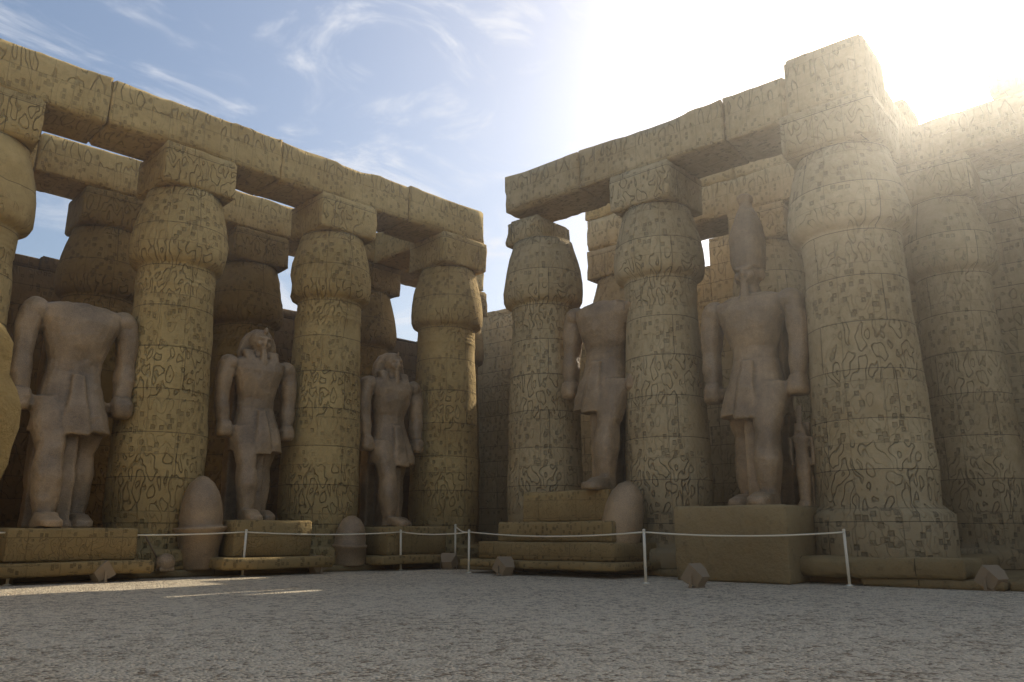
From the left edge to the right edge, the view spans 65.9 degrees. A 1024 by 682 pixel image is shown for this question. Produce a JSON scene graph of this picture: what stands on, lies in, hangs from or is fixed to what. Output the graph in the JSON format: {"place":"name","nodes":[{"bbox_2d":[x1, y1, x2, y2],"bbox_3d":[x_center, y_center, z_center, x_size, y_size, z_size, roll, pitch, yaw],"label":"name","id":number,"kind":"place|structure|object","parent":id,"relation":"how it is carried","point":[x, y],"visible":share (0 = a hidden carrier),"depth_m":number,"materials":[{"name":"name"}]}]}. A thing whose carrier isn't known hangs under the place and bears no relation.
{"place":"outdoors","nodes":[
{"label":"outdoors","id":0,"kind":"place"},
{"bbox_2d":[54,185,143,527],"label":"column","id":1,"kind":"structure","parent":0,"point":[93,267],"depth_m":21.02,"materials":[{"name":"stone"}]},
{"bbox_2d":[30,133,483,290],"bbox_3d":[-11.563,-4.562,22.299,27.404,1.161,1.656,13,-18,-42],"label":"architrave","id":2,"kind":"object","parent":1,"relation":"on","point":[67,168],"visible":0.23,"depth_m":21.79,"materials":[{"name":"stone"}]},
{"bbox_2d":[204,226,289,509],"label":"column","id":3,"kind":"structure","parent":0,"point":[247,298],"depth_m":23.81,"materials":[{"name":"stone"}]},
{"bbox_2d":[357,261,401,517],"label":"column","id":4,"kind":"structure","parent":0,"point":[378,332],"depth_m":26.88,"materials":[{"name":"stone"}]},
{"bbox_2d":[374,232,413,271],"bbox_3d":[-4.019,-3.211,27.662,1.315,1.134,3.957,13,-18,-42],"label":"architrave","id":5,"kind":"object","parent":4,"relation":"on","point":[392,252],"visible":0.31,"depth_m":27.05,"materials":[{"name":"stone"}]},
{"bbox_2d":[474,291,486,543],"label":"column","id":6,"kind":"structure","parent":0,"point":[479,352],"depth_m":29.70,"materials":[{"name":"stone"}]},
{"bbox_2d":[492,556,514,575],"bbox_3d":[-0.168,4.992,17.509,0.444,0.411,0.413,13,-18,-42],"label":"rock","id":7,"kind":"object","parent":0,"point":[504,566],"visible":1,"depth_m":17.39,"materials":[{"name":"brown stone"}]},
{"bbox_2d":[0,568,1023,681],"bbox_3d":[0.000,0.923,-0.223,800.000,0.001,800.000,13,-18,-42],"label":"ground","id":8,"kind":"structure","parent":0,"point":[426,625],"depth_m":7.80,"materials":[{"name":"grey gravel"}]},
{"bbox_2d":[88,560,115,582],"bbox_3d":[-7.927,4.442,15.230,0.442,0.411,0.395,-10,-17,35],"label":"stone fragment","id":9,"kind":"object","parent":8,"relation":"on","point":[104,571],"visible":0.93,"depth_m":15.10,"materials":[{"name":"brown stone"}]},
{"bbox_2d":[155,553,174,571],"bbox_3d":[-7.261,4.641,16.539,0.392,0.375,0.334,13,-18,-42],"label":"rock","id":10,"kind":"object","parent":8,"relation":"on","point":[164,562],"visible":1,"depth_m":16.42,"materials":[{"name":"stone"}]},
{"bbox_2d":[0,253,417,527],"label":"wall","id":11,"kind":"structure","parent":8,"relation":"on","point":[33,276],"depth_m":23.52,"materials":[{"name":"stone"}]},
{"bbox_2d":[308,555,327,573],"bbox_3d":[-4.549,5.210,18.411,0.418,0.411,0.444,13,-18,-42],"label":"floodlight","id":12,"kind":"object","parent":8,"relation":"on","point":[316,570],"visible":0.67,"depth_m":18.26,"materials":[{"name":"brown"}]},
{"bbox_2d":[2,524,853,585],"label":"barrier posts","id":13,"kind":"object","parent":8,"relation":"on","point":[644,557],"visible":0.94,"depth_m":14.95,"materials":[{"name":"white metal"}]},
{"bbox_2d":[0,526,844,536],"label":"ropes","id":14,"kind":"object","parent":13,"relation":"on","point":[461,532],"visible":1,"depth_m":16.32,"materials":[{"name":"beige fabric"}]},
{"bbox_2d":[440,553,457,569],"bbox_3d":[-1.636,5.698,20.435,0.442,0.411,0.395,-3,-14,14],"label":"stone fragment","id":15,"kind":"object","parent":8,"relation":"on","point":[449,561],"visible":1,"depth_m":20.32,"materials":[{"name":"brown stone"}]},
{"bbox_2d":[477,309,512,541],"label":"wall","id":16,"kind":"structure","parent":8,"relation":"on","point":[494,376],"depth_m":32.52,"materials":[{"name":"stone"}]},
{"bbox_2d":[0,563,1023,591],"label":"kerb","id":17,"kind":"structure","parent":8,"relation":"on","point":[1015,582],"depth_m":16.08,"materials":[{"name":"stone"}]},
{"bbox_2d":[0,86,45,329],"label":"column","id":18,"kind":"structure","parent":17,"relation":"on","point":[22,115],"depth_m":16.45,"materials":[{"name":"stone"}]},
{"bbox_2d":[0,528,153,577],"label":"pedestal","id":19,"kind":"object","parent":17,"relation":"on","point":[28,552],"visible":0.97,"depth_m":14.89,"materials":[{"name":"stone"}]},
{"bbox_2d":[9,296,138,527],"bbox_3d":[-9.453,1.503,16.660,2.014,4.825,2.446,-2,-14,7],"label":"statue","id":20,"kind":"object","parent":19,"relation":"on","point":[68,408],"visible":0.97,"depth_m":16.56,"materials":[{"name":"stone"}]},
{"bbox_2d":[144,533,157,558],"bbox_3d":[-7.509,4.430,16.561,0.507,0.782,0.036,13,-18,-42],"label":"stick","id":21,"kind":"object","parent":17,"relation":"on","point":[150,545],"visible":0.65,"depth_m":16.53,"materials":[{"name":"brown wood"}]},
{"bbox_2d":[102,140,236,570],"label":"column","id":22,"kind":"structure","parent":17,"relation":"on","point":[178,248],"depth_m":18.16,"materials":[{"name":"stone"}]},
{"bbox_2d":[173,476,227,570],"bbox_3d":[-6.882,4.014,17.483,1.129,2.036,1.146,13,-18,-42],"label":"rounded stone","id":23,"kind":"object","parent":17,"relation":"on","point":[201,508],"visible":0.94,"depth_m":17.12,"materials":[{"name":"stone"}]},
{"bbox_2d":[208,520,333,570],"bbox_3d":[-6.215,4.802,18.727,2.722,1.071,3.225,13,-18,-42],"label":"pedestal","id":24,"kind":"object","parent":17,"relation":"on","point":[272,551],"visible":0.71,"depth_m":17.68,"materials":[{"name":"stone"}]},
{"bbox_2d":[213,328,296,519],"bbox_3d":[-6.410,1.997,19.459,1.672,4.795,2.093,-2,-14,6],"label":"statue","id":25,"kind":"object","parent":24,"relation":"on","point":[252,376],"visible":0.97,"depth_m":19.36,"materials":[{"name":"stone"}]},
{"bbox_2d":[277,192,376,564],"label":"column","id":26,"kind":"structure","parent":17,"relation":"on","point":[332,235],"depth_m":20.95,"materials":[{"name":"stone"}]},
{"bbox_2d":[332,515,366,565],"bbox_3d":[-4.079,5.017,19.872,0.865,1.226,0.869,13,-18,-42],"label":"rounded stone","id":27,"kind":"object","parent":17,"relation":"on","point":[350,550],"visible":0.93,"depth_m":19.55,"materials":[{"name":"stone"}]},
{"bbox_2d":[365,526,466,564],"bbox_3d":[-3.276,5.518,21.422,2.711,0.955,3.221,13,-18,-42],"label":"pedestal","id":28,"kind":"object","parent":17,"relation":"on","point":[384,549],"visible":0.69,"depth_m":20.36,"materials":[{"name":"stone"}]},
{"bbox_2d":[359,351,423,526],"bbox_3d":[-3.475,2.706,22.145,1.740,4.940,2.156,-1,-14,6],"label":"statue","id":29,"kind":"object","parent":28,"relation":"on","point":[391,395],"visible":0.94,"depth_m":22.04,"materials":[{"name":"stone"}]},
{"bbox_2d":[408,231,486,558],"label":"column","id":30,"kind":"structure","parent":17,"relation":"on","point":[446,267],"depth_m":23.72,"materials":[{"name":"stone"}]},
{"bbox_2d":[503,214,583,521],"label":"column","id":31,"kind":"structure","parent":17,"relation":"on","point":[543,293],"depth_m":21.32,"materials":[{"name":"stone"}]},
{"bbox_2d":[460,488,659,571],"bbox_3d":[1.719,4.543,19.116,4.417,1.778,4.009,-11,-17,39],"label":"pedestal","id":32,"kind":"object","parent":17,"relation":"on","point":[563,513],"visible":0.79,"depth_m":18.00,"materials":[{"name":"stone"}]},
{"bbox_2d":[561,299,632,489],"bbox_3d":[2.412,1.310,19.813,2.026,4.888,2.540,2,-14,-9],"label":"statue","id":33,"kind":"object","parent":32,"relation":"on","point":[597,394],"visible":0.78,"depth_m":19.77,"materials":[{"name":"stone"}]},
{"bbox_2d":[602,481,643,542],"bbox_3d":[2.474,4.059,17.700,0.957,1.827,0.974,13,-18,-42],"label":"rounded stone","id":34,"kind":"object","parent":32,"relation":"on","point":[624,508],"visible":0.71,"depth_m":17.41,"materials":[{"name":"stone"}]},
{"bbox_2d":[609,158,713,568],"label":"column","id":35,"kind":"structure","parent":17,"relation":"on","point":[659,262],"depth_m":19.01,"materials":[{"name":"stone"}]},
{"bbox_2d":[727,200,818,505],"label":"column","id":36,"kind":"structure","parent":17,"relation":"on","point":[784,269],"depth_m":22.00,"materials":[{"name":"stone"}]},
{"bbox_2d":[779,89,960,557],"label":"column","id":37,"kind":"structure","parent":17,"relation":"on","point":[850,222],"depth_m":15.88,"materials":[{"name":"stone"}]},
{"bbox_2d":[505,77,787,221],"bbox_3d":[3.511,-4.789,21.170,2.526,1.170,8.492,13,-18,-42],"label":"architrave","id":38,"kind":"object","parent":37,"relation":"on","point":[736,129],"visible":0.83,"depth_m":20.05,"materials":[{"name":"stone"}]},
{"bbox_2d":[784,34,887,115],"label":"stone block","id":39,"kind":"structure","parent":37,"relation":"on","point":[837,70],"depth_m":17.40,"materials":[{"name":"beige stone"}]},
{"bbox_2d":[800,554,1000,580],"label":"plinth","id":40,"kind":"structure","parent":17,"relation":"on","point":[963,567],"depth_m":14.02,"materials":[{"name":"stone"}]},
{"bbox_2d":[897,152,1023,569],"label":"column","id":41,"kind":"structure","parent":17,"relation":"on","point":[952,259],"depth_m":18.59,"materials":[{"name":"stone"}]},
{"bbox_2d":[885,91,914,169],"bbox_3d":[9.979,-4.814,21.039,1.561,1.157,6.506,-11,-17,38],"label":"architrave","id":42,"kind":"object","parent":41,"relation":"on","point":[905,140],"visible":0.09,"depth_m":19.52,"materials":[{"name":"stone"}]},
{"bbox_2d":[579,343,591,489],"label":"column","id":43,"kind":"structure","parent":8,"relation":"on","point":[586,447],"depth_m":29.43,"materials":[{"name":"stone"}]},
{"bbox_2d":[680,563,709,588],"bbox_3d":[3.207,4.093,13.784,0.444,0.411,0.417,13,-18,-42],"label":"stone fragment","id":44,"kind":"object","parent":8,"relation":"on","point":[695,575],"visible":1,"depth_m":13.66,"materials":[{"name":"brown stone"}]},
{"bbox_2d":[697,266,724,504],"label":"column","id":45,"kind":"structure","parent":8,"relation":"on","point":[704,294],"depth_m":26.22,"materials":[{"name":"stone"}]},
{"bbox_2d":[709,235,740,504],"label":"column","id":46,"kind":"structure","parent":8,"relation":"on","point":[722,272],"depth_m":26.47,"materials":[{"name":"stone"}]},
{"bbox_2d":[674,504,818,584],"bbox_3d":[5.145,4.199,16.445,2.375,1.474,2.926,-11,-17,39],"label":"pedestal","id":47,"kind":"object","parent":8,"relation":"on","point":[773,560],"visible":0.8,"depth_m":15.24,"materials":[{"name":"stone"}]},
{"bbox_2d":[701,193,809,504],"bbox_3d":[5.457,0.003,17.531,1.985,7.282,2.454,2,-14,-10],"label":"statue","id":48,"kind":"object","parent":47,"relation":"on","point":[754,324],"visible":0.96,"depth_m":17.25,"materials":[{"name":"stone"}]},
{"bbox_2d":[788,405,816,505],"bbox_3d":[6.090,2.400,16.513,0.436,2.122,0.553,13,-18,-42],"label":"queen statue","id":49,"kind":"object","parent":47,"relation":"on","point":[801,440],"visible":0.96,"depth_m":16.40,"materials":[{"name":"stone"}]},
{"bbox_2d":[800,91,1023,452],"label":"tall wall","id":50,"kind":"structure","parent":8,"relation":"on","point":[1002,211],"depth_m":21.57,"materials":[{"name":"stone"}]},
{"bbox_2d":[985,48,1023,100],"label":"stone block","id":51,"kind":"structure","parent":50,"relation":"on","point":[1005,78],"depth_m":22.42,"materials":[{"name":"stone"}]},
{"bbox_2d":[974,565,1008,590],"bbox_3d":[7.960,3.926,13.092,0.442,0.411,0.395,6,-15,-24],"label":"stone fragment","id":52,"kind":"object","parent":8,"relation":"on","point":[990,576],"visible":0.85,"depth_m":12.99,"materials":[{"name":"brown stone"}]},
{"bbox_3d":[-3.621,1.382,3.855,0.921,1.011,0.912,13,-18,-42],"label":"pedestal","id":53,"kind":"object","parent":8,"relation":"on","visible":0},
{"bbox_2d":[0,323,20,478],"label":"head block","id":54,"kind":"structure","parent":53,"relation":"on","point":[10,409],"depth_m":4.22,"materials":[{"name":"yellow stone"}]},
{"bbox_2d":[0,0,1023,341],"label":"sky","id":55,"kind":"structure","parent":0,"point":[451,100],"materials":[{"name":"blue"}]},
{"bbox_2d":[587,245,624,302],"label":"column","id":56,"kind":"structure","parent":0,"point":[600,271],"depth_m":25.64,"materials":[{"name":"stone"}]},
{"bbox_2d":[587,94,1023,251],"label":"architrave","id":57,"kind":"object","parent":56,"relation":"on","point":[988,136],"visible":0.37,"depth_m":19.98,"materials":[{"name":"stone"}]},
{"bbox_2d":[585,203,613,221],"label":"architrave","id":58,"kind":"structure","parent":57,"relation":"on","point":[603,211],"depth_m":26.30,"materials":[{"name":"beige stone"}]},
{"bbox_2d":[700,99,918,187],"bbox_3d":[7.929,-5.295,23.361,7.300,0.901,1.441,-11,-17,38],"label":"architrave","id":59,"kind":"object","parent":57,"relation":"on","point":[906,111],"visible":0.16,"depth_m":23.02,"materials":[{"name":"stone"}]},
{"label":"column","id":60,"kind":"structure","parent":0},
{"bbox_2d":[0,39,483,242],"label":"architrave","id":61,"kind":"object","parent":60,"relation":"on","point":[84,106],"visible":0.82,"depth_m":19.66,"materials":[{"name":"stone"}]}
]}

